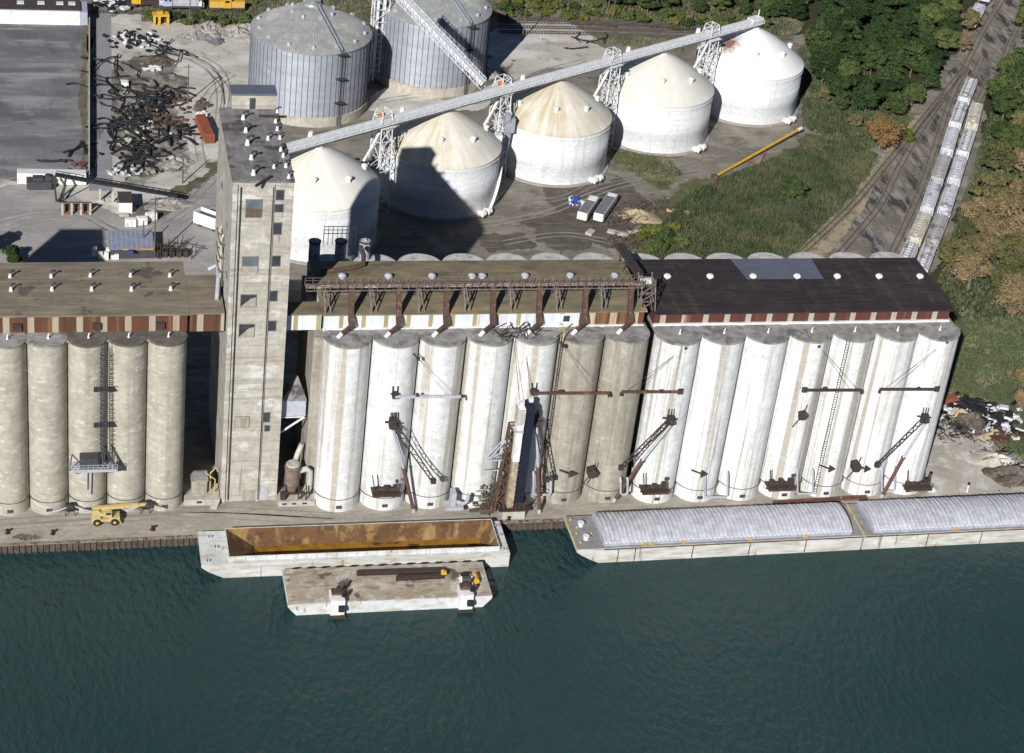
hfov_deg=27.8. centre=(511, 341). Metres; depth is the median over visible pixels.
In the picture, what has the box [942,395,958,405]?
skip bin
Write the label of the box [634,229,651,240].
shrub
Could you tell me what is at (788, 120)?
aeration fan
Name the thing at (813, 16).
forest ground
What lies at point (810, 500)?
steel channel
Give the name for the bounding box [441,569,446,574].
yellow clamp
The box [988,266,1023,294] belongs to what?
tree
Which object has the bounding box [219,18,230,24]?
shrub
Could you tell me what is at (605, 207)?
dump trailer
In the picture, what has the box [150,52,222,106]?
wheel ruts
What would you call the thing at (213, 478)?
yellow pipework
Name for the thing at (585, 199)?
wheel ruts
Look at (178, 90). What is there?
belt tangle
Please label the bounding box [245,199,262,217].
window
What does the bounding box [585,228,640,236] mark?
slab pile
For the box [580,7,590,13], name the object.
shrub
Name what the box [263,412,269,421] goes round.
window
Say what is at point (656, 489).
winch balcony
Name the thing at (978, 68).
railway track
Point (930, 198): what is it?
hopper car
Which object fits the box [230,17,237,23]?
shrub
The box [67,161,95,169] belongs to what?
metal scrap
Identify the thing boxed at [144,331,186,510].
grain silo
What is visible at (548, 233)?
wheel ruts
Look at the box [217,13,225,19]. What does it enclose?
shrub
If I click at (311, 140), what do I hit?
conveyor gallery
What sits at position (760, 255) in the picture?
grain silo
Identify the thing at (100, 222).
wheel ruts
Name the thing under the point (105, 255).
crate heap
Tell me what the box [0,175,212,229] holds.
wheel ruts
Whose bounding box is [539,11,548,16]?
shrub
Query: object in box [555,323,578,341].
davit
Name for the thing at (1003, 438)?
metal scrap
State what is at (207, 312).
enclosed bridge
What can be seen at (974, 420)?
earth heap
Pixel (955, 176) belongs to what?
hopper car
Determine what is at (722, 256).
grain silo
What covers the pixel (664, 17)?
shrub
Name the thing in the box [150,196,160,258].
utility pole
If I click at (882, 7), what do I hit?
tree
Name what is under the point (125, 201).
site hut
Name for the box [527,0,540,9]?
shrub
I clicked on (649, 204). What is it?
brush pile
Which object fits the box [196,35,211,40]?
rubble heap
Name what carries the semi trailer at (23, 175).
on the gravel yard at (231, 55)
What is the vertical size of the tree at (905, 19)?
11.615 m
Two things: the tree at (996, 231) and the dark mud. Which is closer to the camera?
the dark mud
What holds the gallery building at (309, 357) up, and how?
on the ground at (400, 234)
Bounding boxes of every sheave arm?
[559,469,574,477]
[691,469,706,477]
[819,464,834,472]
[862,465,870,472]
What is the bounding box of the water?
[0,528,1023,752]
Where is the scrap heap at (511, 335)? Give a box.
[492,321,548,341]
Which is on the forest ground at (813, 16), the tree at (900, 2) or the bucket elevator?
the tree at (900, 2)
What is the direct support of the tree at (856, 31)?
on the forest ground at (813, 16)
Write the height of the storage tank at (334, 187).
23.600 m
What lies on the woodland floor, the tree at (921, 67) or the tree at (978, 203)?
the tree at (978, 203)
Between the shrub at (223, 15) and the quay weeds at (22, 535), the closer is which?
the quay weeds at (22, 535)
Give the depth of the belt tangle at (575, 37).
625.46 m
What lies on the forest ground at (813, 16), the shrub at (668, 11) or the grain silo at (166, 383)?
the shrub at (668, 11)
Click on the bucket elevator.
(374, 46)
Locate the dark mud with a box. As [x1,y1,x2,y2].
[478,232,536,252]
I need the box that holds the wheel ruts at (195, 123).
[193,72,229,161]
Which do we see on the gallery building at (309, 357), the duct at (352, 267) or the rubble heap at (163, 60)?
the duct at (352, 267)
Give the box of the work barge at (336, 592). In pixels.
[282,560,491,618]
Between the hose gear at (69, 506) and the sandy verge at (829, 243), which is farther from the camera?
the sandy verge at (829, 243)
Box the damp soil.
[520,175,652,254]
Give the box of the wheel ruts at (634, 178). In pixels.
[515,143,749,205]
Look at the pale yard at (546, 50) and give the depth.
619.21 m
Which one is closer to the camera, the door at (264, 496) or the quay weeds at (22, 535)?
the quay weeds at (22, 535)
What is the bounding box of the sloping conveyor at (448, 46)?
[395,0,486,89]
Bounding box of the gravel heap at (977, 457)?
[964,449,1023,467]
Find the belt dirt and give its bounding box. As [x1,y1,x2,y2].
[111,51,193,186]
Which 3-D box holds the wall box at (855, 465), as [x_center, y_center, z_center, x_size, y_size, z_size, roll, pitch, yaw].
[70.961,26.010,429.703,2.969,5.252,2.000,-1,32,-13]
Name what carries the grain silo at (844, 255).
on the ground at (400, 234)
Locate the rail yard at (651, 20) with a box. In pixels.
[493,13,802,33]
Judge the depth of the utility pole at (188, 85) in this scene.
559.75 m
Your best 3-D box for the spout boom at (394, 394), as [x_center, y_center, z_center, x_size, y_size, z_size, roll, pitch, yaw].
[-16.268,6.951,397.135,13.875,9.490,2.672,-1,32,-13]
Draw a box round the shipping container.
[195,114,214,142]
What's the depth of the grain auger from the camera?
566.75 m
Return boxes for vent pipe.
[532,471,551,495]
[619,477,628,495]
[704,471,728,497]
[796,469,813,494]
[880,467,895,491]
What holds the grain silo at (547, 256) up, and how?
on the ground at (400, 234)
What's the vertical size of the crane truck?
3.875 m
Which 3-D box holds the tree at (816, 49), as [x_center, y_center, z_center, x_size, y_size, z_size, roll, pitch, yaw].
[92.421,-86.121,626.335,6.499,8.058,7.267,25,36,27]
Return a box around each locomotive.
[126,0,158,6]
[159,0,203,9]
[208,0,244,11]
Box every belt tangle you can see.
[37,140,96,162]
[65,60,127,119]
[80,54,146,85]
[85,101,151,150]
[91,81,186,137]
[107,134,165,173]
[129,79,194,101]
[139,39,196,63]
[157,123,200,150]
[564,32,607,48]
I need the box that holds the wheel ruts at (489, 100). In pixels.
[380,61,587,103]
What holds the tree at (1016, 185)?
on the woodland floor
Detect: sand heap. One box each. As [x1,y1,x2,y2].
[612,208,661,223]
[973,428,998,441]
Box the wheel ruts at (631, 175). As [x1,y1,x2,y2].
[510,140,745,202]
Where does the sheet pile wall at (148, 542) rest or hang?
in the water
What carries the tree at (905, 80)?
on the forest ground at (813, 16)
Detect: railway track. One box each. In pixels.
[87,9,358,17]
[498,17,793,26]
[498,20,794,31]
[498,25,794,36]
[498,30,793,40]
[797,0,1006,252]
[835,93,948,252]
[887,67,969,252]
[970,57,984,78]
[974,81,989,102]
[993,17,1023,75]
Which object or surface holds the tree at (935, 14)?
on the forest ground at (813, 16)
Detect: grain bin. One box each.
[248,0,371,127]
[371,0,492,97]
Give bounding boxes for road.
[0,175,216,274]
[89,13,112,190]
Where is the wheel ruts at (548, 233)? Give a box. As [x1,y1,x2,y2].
[502,232,611,240]
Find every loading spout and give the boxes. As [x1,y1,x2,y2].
[385,412,436,512]
[533,410,549,513]
[612,409,676,502]
[874,407,930,497]
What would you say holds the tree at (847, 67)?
on the forest ground at (813, 16)
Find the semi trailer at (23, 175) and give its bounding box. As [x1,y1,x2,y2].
[17,169,85,184]
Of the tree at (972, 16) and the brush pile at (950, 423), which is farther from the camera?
the tree at (972, 16)
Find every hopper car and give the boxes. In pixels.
[900,241,918,257]
[907,211,930,246]
[917,242,935,272]
[920,182,940,216]
[924,213,948,248]
[930,154,950,186]
[937,183,957,217]
[940,126,959,157]
[946,154,966,187]
[948,100,967,130]
[956,128,975,159]
[958,77,977,105]
[965,3,984,29]
[965,101,982,131]
[979,0,990,5]
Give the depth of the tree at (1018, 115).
597.79 m
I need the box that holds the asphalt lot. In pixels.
[0,24,86,177]
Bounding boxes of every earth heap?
[940,407,968,421]
[952,411,993,439]
[981,465,1023,486]
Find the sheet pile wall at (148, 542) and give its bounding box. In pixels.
[0,505,845,554]
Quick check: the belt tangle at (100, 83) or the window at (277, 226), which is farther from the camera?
the belt tangle at (100, 83)
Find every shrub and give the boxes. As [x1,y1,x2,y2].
[143,10,154,18]
[170,11,182,19]
[180,18,194,24]
[192,11,206,18]
[204,12,216,17]
[204,15,215,22]
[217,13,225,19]
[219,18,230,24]
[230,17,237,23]
[237,15,251,23]
[495,1,512,12]
[506,10,515,16]
[513,2,524,9]
[520,9,530,15]
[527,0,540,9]
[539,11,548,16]
[543,4,554,12]
[552,0,564,8]
[564,12,575,19]
[568,1,581,9]
[579,13,589,20]
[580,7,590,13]
[589,0,600,7]
[590,9,601,17]
[610,7,621,14]
[619,11,633,21]
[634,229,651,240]
[635,12,650,22]
[638,243,653,254]
[641,224,661,235]
[651,238,669,250]
[656,226,674,242]
[659,7,674,15]
[659,14,669,22]
[666,221,681,231]
[668,17,679,24]
[674,236,691,247]
[675,12,684,16]
[680,17,693,26]
[695,19,703,24]
[698,14,707,19]
[713,17,722,23]
[719,21,729,26]
[727,13,735,17]
[727,17,738,23]
[762,17,773,26]
[898,125,914,141]
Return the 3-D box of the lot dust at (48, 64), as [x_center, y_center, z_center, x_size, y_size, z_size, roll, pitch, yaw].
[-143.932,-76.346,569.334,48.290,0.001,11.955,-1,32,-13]
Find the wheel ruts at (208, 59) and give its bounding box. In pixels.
[135,34,229,88]
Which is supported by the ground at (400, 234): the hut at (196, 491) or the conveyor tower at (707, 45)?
the conveyor tower at (707, 45)
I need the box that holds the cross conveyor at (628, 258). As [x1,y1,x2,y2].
[607,227,652,295]
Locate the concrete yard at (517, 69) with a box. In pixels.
[367,33,595,115]
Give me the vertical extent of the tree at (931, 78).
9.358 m
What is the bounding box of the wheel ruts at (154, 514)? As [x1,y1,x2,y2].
[0,512,332,525]
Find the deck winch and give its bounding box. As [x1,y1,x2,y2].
[459,572,472,585]
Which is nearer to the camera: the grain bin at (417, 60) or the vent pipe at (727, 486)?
the vent pipe at (727, 486)
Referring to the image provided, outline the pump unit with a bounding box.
[443,488,469,510]
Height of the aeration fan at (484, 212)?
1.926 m
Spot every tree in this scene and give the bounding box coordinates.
[0,244,21,262]
[621,0,635,6]
[636,0,660,14]
[659,0,679,7]
[692,0,708,14]
[710,0,732,10]
[738,0,752,16]
[754,0,773,8]
[757,6,769,18]
[770,1,788,19]
[774,0,793,7]
[777,177,808,200]
[786,0,807,21]
[804,21,833,47]
[806,17,830,30]
[808,44,825,62]
[808,54,838,85]
[818,6,841,23]
[818,86,830,101]
[821,46,842,68]
[822,73,857,96]
[824,33,845,52]
[831,23,854,43]
[833,0,850,9]
[835,92,850,110]
[836,58,860,80]
[837,5,867,27]
[837,40,867,62]
[842,19,861,38]
[847,0,876,21]
[847,113,862,127]
[849,74,867,91]
[851,75,886,112]
[852,61,861,75]
[859,35,882,55]
[861,44,886,74]
[864,20,886,37]
[864,113,904,149]
[870,0,894,19]
[871,15,889,27]
[876,0,898,12]
[876,68,893,86]
[876,78,903,98]
[878,21,903,45]
[883,45,905,66]
[883,61,903,76]
[883,91,910,116]
[890,7,918,31]
[893,75,911,92]
[894,0,909,8]
[898,39,931,77]
[901,29,912,41]
[903,83,925,108]
[907,0,930,14]
[911,18,934,36]
[915,62,939,76]
[915,64,941,91]
[918,2,945,24]
[918,31,938,49]
[928,48,949,63]
[928,54,943,72]
[932,0,941,9]
[933,27,962,50]
[937,237,976,273]
[938,17,957,29]
[940,0,962,11]
[941,8,960,21]
[944,248,994,289]
[956,220,976,237]
[957,33,972,52]
[958,190,990,220]
[960,9,982,33]
[964,228,994,264]
[968,169,1012,210]
[970,209,1003,234]
[974,223,1005,258]
[976,187,1023,231]
[979,138,1018,170]
[985,74,1023,110]
[985,225,1004,236]
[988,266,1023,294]
[990,120,1009,138]
[991,86,1023,120]
[991,271,1023,316]
[992,234,1023,265]
[994,193,1023,216]
[995,251,1023,272]
[996,56,1021,73]
[996,125,1023,149]
[1002,207,1023,233]
[1003,60,1023,77]
[1005,47,1023,59]
[1006,176,1023,198]
[1006,221,1023,252]
[1009,109,1023,126]
[1011,89,1023,111]
[1011,387,1023,411]
[1012,141,1023,177]
[1013,6,1023,29]
[1014,366,1023,385]
[1016,72,1023,83]
[1019,165,1023,181]
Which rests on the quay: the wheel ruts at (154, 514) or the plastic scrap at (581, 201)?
the wheel ruts at (154, 514)
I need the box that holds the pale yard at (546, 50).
[487,21,611,80]
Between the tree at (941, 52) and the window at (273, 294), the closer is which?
the window at (273, 294)
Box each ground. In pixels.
[0,0,1023,492]
[494,0,977,142]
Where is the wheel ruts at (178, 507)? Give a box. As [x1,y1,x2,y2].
[0,506,332,519]
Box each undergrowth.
[489,0,805,36]
[797,40,904,148]
[807,71,913,143]
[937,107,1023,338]
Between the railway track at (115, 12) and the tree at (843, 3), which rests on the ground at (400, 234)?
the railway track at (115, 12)
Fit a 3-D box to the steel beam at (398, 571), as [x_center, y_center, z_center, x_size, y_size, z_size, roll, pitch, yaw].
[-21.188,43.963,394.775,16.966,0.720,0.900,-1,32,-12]
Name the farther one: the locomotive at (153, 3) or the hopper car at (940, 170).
the locomotive at (153, 3)
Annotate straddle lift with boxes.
[152,10,169,24]
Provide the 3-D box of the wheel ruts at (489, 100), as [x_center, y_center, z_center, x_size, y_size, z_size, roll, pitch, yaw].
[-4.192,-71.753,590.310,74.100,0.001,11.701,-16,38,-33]
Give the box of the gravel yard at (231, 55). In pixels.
[0,14,249,213]
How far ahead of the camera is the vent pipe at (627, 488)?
419.84 m
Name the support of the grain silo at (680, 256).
on the ground at (400, 234)
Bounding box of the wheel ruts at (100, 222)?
[0,205,198,229]
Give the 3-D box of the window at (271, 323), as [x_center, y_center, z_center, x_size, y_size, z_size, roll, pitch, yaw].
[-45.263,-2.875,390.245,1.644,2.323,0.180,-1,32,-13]
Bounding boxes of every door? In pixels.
[243,490,254,500]
[249,98,255,108]
[261,487,267,499]
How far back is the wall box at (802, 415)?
418.85 m
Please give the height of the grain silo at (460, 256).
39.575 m
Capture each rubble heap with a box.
[109,137,143,145]
[144,197,195,210]
[147,55,174,66]
[156,152,194,171]
[176,29,203,39]
[193,20,226,37]
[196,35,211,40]
[208,37,224,44]
[220,25,249,38]
[236,23,249,29]
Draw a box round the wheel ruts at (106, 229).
[0,179,216,230]
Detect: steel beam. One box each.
[356,567,444,575]
[396,573,444,580]
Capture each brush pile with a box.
[596,219,659,255]
[604,205,654,230]
[622,194,684,212]
[655,206,700,215]
[933,421,1010,448]
[936,412,968,437]
[969,440,1023,490]
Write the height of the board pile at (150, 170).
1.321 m
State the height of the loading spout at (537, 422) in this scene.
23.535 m
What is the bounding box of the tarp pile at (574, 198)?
[569,195,580,206]
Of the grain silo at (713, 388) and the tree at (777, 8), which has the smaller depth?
the grain silo at (713, 388)
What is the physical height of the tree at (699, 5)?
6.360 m
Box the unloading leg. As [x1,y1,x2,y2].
[481,336,534,518]
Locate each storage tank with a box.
[289,145,380,264]
[378,110,502,221]
[493,79,611,187]
[600,51,713,156]
[695,27,803,127]
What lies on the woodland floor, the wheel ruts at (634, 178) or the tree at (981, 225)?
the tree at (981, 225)
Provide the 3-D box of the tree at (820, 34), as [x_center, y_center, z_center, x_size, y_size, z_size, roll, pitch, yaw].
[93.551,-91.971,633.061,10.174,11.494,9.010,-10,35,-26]
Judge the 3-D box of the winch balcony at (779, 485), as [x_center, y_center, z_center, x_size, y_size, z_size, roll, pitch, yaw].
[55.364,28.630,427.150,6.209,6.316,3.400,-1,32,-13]
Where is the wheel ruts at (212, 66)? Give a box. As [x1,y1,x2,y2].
[143,41,225,103]
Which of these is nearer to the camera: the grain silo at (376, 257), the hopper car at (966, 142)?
the grain silo at (376, 257)
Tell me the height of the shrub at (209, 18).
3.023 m
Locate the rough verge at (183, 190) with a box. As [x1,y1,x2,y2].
[132,161,217,220]
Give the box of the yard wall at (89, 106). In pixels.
[88,7,89,177]
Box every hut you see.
[117,191,132,216]
[182,470,219,509]
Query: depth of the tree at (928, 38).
643.64 m
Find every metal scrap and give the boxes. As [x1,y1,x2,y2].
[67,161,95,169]
[147,91,204,138]
[988,425,1023,444]
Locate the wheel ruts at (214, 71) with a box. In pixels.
[151,49,229,106]
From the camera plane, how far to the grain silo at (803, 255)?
441.58 m
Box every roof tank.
[308,238,320,260]
[334,238,347,260]
[358,238,371,260]
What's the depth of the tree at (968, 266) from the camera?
512.75 m
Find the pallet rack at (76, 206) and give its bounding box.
[61,202,91,214]
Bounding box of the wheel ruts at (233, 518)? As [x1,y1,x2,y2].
[0,516,542,529]
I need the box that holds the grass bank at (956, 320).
[945,317,1023,459]
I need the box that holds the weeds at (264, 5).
[122,0,375,27]
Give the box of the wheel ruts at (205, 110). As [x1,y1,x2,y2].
[201,74,235,161]
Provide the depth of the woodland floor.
521.09 m
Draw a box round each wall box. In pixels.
[582,463,597,484]
[792,405,807,426]
[846,458,861,478]
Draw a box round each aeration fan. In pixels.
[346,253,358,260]
[477,207,492,218]
[588,174,603,184]
[692,144,706,153]
[783,115,796,124]
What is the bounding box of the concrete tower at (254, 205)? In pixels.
[208,84,294,501]
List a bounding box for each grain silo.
[0,333,29,515]
[27,332,68,514]
[67,332,107,513]
[106,331,147,512]
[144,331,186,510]
[307,254,349,275]
[313,330,371,511]
[353,254,394,260]
[359,329,419,510]
[398,253,439,260]
[404,328,466,508]
[442,253,482,260]
[449,328,512,507]
[487,253,526,259]
[493,327,558,504]
[530,253,570,259]
[540,326,604,504]
[573,252,611,259]
[581,325,649,502]
[622,253,658,269]
[629,326,700,503]
[664,253,701,258]
[673,325,745,501]
[706,253,743,258]
[715,324,788,500]
[747,252,782,258]
[757,324,832,498]
[789,252,824,257]
[799,323,875,497]
[829,252,864,257]
[840,322,917,495]
[870,252,905,257]
[883,321,960,494]
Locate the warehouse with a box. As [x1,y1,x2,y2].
[0,0,87,24]
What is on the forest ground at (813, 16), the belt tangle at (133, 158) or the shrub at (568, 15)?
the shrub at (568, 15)
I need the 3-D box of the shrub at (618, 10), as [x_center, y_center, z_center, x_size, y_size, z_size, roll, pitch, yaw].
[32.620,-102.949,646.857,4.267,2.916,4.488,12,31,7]
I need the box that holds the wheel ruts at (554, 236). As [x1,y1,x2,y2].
[505,236,610,244]
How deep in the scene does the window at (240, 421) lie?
400.27 m
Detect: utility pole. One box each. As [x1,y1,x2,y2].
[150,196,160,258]
[182,153,183,182]
[184,64,188,101]
[522,0,526,39]
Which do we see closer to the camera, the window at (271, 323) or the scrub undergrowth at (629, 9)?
the window at (271, 323)
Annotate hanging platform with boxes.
[68,346,117,493]
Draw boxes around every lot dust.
[0,34,104,172]
[0,56,77,72]
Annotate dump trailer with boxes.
[577,195,598,221]
[593,192,617,222]
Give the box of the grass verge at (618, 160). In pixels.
[606,150,682,189]
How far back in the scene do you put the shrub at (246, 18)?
608.59 m
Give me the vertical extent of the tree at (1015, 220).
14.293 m
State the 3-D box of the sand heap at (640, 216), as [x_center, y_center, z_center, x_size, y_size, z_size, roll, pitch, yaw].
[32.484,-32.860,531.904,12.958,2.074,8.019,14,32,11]
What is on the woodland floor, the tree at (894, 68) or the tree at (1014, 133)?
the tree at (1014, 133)
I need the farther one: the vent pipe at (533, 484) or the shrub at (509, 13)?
the shrub at (509, 13)
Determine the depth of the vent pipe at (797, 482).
428.80 m
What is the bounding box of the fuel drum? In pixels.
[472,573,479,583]
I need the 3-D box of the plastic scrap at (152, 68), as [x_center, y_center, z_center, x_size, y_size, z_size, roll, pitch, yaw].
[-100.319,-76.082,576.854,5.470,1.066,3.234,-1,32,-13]
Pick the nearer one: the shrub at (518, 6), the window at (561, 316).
the window at (561, 316)
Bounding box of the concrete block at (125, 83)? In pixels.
[121,80,128,87]
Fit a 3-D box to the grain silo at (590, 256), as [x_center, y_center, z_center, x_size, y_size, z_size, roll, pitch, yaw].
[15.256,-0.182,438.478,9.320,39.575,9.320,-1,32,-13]
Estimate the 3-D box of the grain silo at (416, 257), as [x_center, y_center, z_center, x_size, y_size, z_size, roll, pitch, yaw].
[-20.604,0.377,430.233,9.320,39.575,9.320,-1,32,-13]
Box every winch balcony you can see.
[370,475,400,497]
[639,473,669,494]
[764,470,796,491]
[902,470,932,491]
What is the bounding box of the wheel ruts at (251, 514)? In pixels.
[0,510,541,523]
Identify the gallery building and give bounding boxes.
[0,261,189,500]
[292,259,647,488]
[629,258,952,467]
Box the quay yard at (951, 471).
[920,420,1023,497]
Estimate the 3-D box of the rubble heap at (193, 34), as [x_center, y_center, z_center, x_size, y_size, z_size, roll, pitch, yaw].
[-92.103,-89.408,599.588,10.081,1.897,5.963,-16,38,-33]
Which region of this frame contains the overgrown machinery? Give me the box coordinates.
[469,476,503,515]
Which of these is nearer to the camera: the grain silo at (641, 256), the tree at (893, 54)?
the grain silo at (641, 256)
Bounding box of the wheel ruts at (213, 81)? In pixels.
[136,32,217,124]
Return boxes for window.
[234,416,249,427]
[238,324,254,336]
[240,294,256,306]
[241,256,258,272]
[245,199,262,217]
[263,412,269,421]
[264,425,269,431]
[268,320,276,330]
[269,290,277,301]
[271,255,280,266]
[273,222,281,234]
[274,204,283,211]
[275,190,283,199]
[559,314,571,322]
[563,316,569,321]
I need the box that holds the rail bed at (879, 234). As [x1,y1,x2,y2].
[823,0,1023,258]
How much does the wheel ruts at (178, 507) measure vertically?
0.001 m
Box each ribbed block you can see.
[125,217,135,226]
[136,215,147,225]
[145,211,156,221]
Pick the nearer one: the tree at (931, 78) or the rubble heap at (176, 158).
the rubble heap at (176, 158)
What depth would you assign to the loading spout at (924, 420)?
425.92 m
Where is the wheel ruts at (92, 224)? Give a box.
[0,207,205,233]
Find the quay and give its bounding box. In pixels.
[0,477,926,542]
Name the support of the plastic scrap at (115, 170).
on the gravel yard at (231, 55)
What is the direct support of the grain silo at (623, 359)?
on the quay
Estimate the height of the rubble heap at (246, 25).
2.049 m
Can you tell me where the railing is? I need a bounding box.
[323,226,356,244]
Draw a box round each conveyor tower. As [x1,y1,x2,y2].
[362,106,397,212]
[483,74,515,176]
[593,46,622,145]
[693,21,721,83]
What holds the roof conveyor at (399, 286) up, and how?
on the gallery building at (309, 357)
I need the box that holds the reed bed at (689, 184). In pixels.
[633,133,877,256]
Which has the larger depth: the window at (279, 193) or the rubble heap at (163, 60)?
the rubble heap at (163, 60)
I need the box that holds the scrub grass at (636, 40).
[593,33,697,51]
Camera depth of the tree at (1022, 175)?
568.89 m
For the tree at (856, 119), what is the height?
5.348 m
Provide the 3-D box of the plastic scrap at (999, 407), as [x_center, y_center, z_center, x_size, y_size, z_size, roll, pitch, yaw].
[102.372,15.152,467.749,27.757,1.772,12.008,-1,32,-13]
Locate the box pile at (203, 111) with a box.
[195,110,207,115]
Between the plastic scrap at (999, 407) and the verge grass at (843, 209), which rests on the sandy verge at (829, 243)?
the verge grass at (843, 209)
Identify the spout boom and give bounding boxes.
[390,353,461,400]
[529,340,609,397]
[619,347,687,395]
[800,345,862,393]
[878,342,948,393]
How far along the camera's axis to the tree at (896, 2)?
667.61 m
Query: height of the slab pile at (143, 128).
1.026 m
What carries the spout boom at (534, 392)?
attached to the grain silo at (539, 351)
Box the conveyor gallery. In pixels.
[286,9,764,153]
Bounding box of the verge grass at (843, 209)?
[787,139,899,254]
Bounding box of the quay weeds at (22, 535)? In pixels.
[13,534,39,540]
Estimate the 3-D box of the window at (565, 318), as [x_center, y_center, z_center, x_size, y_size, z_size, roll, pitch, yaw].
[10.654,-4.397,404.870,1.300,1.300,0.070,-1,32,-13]
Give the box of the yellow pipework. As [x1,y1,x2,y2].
[206,467,218,492]
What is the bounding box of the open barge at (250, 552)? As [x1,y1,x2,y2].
[197,519,509,577]
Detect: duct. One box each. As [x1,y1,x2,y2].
[208,264,220,300]
[322,245,365,273]
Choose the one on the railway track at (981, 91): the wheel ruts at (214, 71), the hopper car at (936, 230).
the hopper car at (936, 230)
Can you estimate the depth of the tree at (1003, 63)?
628.40 m
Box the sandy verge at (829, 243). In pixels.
[785,111,925,257]
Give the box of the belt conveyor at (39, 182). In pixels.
[27,171,178,203]
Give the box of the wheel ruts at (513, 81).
[374,59,582,100]
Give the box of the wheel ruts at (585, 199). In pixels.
[483,172,705,226]
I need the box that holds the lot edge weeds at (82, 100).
[78,25,87,174]
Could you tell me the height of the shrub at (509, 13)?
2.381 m
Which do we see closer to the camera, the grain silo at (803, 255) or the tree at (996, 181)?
the grain silo at (803, 255)
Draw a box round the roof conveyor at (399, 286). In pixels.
[305,272,655,338]
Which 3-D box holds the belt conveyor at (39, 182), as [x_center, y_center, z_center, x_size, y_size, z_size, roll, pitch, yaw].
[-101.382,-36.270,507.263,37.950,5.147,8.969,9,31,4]
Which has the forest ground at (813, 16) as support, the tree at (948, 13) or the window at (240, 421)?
the tree at (948, 13)
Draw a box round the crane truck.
[91,502,150,525]
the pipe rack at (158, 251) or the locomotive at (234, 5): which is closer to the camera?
the pipe rack at (158, 251)
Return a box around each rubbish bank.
[941,391,1016,416]
[941,398,1023,437]
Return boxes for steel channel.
[772,497,841,504]
[842,495,867,500]
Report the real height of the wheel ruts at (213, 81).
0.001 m
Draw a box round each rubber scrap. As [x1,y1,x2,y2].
[92,0,133,10]
[99,133,202,167]
[102,28,168,51]
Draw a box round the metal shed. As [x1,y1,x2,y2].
[108,230,153,258]
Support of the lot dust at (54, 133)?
on the asphalt lot
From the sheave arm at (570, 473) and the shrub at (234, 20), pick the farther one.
the shrub at (234, 20)
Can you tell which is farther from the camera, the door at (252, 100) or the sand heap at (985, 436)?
the sand heap at (985, 436)
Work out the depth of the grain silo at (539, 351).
404.02 m
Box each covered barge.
[564,502,862,562]
[846,494,1023,549]
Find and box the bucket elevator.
[368,0,390,82]
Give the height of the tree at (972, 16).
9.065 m
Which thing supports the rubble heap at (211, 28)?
on the gravel yard at (231, 55)
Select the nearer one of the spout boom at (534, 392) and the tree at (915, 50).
the spout boom at (534, 392)
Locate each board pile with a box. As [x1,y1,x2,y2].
[106,159,180,179]
[114,90,178,129]
[193,97,211,111]
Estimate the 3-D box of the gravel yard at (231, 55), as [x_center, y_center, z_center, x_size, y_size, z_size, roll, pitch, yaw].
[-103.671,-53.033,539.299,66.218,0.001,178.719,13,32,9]
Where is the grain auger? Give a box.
[711,127,802,179]
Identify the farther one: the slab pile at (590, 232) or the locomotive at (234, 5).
the locomotive at (234, 5)
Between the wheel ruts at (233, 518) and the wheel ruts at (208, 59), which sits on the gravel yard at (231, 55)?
the wheel ruts at (208, 59)
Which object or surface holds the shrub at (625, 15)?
on the forest ground at (813, 16)
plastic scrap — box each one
[93,0,129,11]
[108,163,142,175]
[112,31,160,47]
[142,65,161,71]
[569,196,584,205]
[938,394,1022,422]
[969,413,1023,439]
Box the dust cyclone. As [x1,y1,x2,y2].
[276,442,314,506]
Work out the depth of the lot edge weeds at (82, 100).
558.82 m
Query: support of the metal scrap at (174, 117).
on the gravel yard at (231, 55)
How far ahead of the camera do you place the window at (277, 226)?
379.34 m
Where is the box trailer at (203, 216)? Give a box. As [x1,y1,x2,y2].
[193,207,215,230]
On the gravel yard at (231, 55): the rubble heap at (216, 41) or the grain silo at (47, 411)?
the rubble heap at (216, 41)
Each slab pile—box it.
[125,109,172,144]
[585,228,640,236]
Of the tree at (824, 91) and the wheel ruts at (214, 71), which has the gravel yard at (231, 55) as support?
the wheel ruts at (214, 71)
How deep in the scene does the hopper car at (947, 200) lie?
549.20 m
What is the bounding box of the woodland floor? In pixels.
[929,70,1023,323]
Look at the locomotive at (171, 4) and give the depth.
612.66 m
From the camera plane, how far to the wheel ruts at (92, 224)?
498.54 m
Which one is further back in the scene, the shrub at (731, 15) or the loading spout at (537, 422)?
the shrub at (731, 15)
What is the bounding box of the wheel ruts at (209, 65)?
[140,30,224,106]
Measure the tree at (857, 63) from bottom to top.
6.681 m
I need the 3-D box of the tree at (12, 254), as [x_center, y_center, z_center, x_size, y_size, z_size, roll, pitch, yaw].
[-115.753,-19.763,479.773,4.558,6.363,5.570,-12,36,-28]
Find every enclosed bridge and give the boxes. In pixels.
[185,275,224,330]
[286,302,321,329]
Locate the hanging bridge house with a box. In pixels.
[280,375,306,432]
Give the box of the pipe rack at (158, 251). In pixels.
[155,235,202,258]
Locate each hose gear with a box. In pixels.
[49,502,90,515]
[124,500,164,513]
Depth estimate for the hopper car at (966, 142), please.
581.51 m
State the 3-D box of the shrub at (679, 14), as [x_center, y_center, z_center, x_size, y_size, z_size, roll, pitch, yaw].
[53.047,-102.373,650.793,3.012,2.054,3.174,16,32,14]
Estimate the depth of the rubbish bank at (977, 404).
468.40 m
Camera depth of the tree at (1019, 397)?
468.04 m
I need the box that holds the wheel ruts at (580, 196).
[477,169,701,223]
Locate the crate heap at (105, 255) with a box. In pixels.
[92,246,118,259]
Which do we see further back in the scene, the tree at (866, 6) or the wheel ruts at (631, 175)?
the tree at (866, 6)

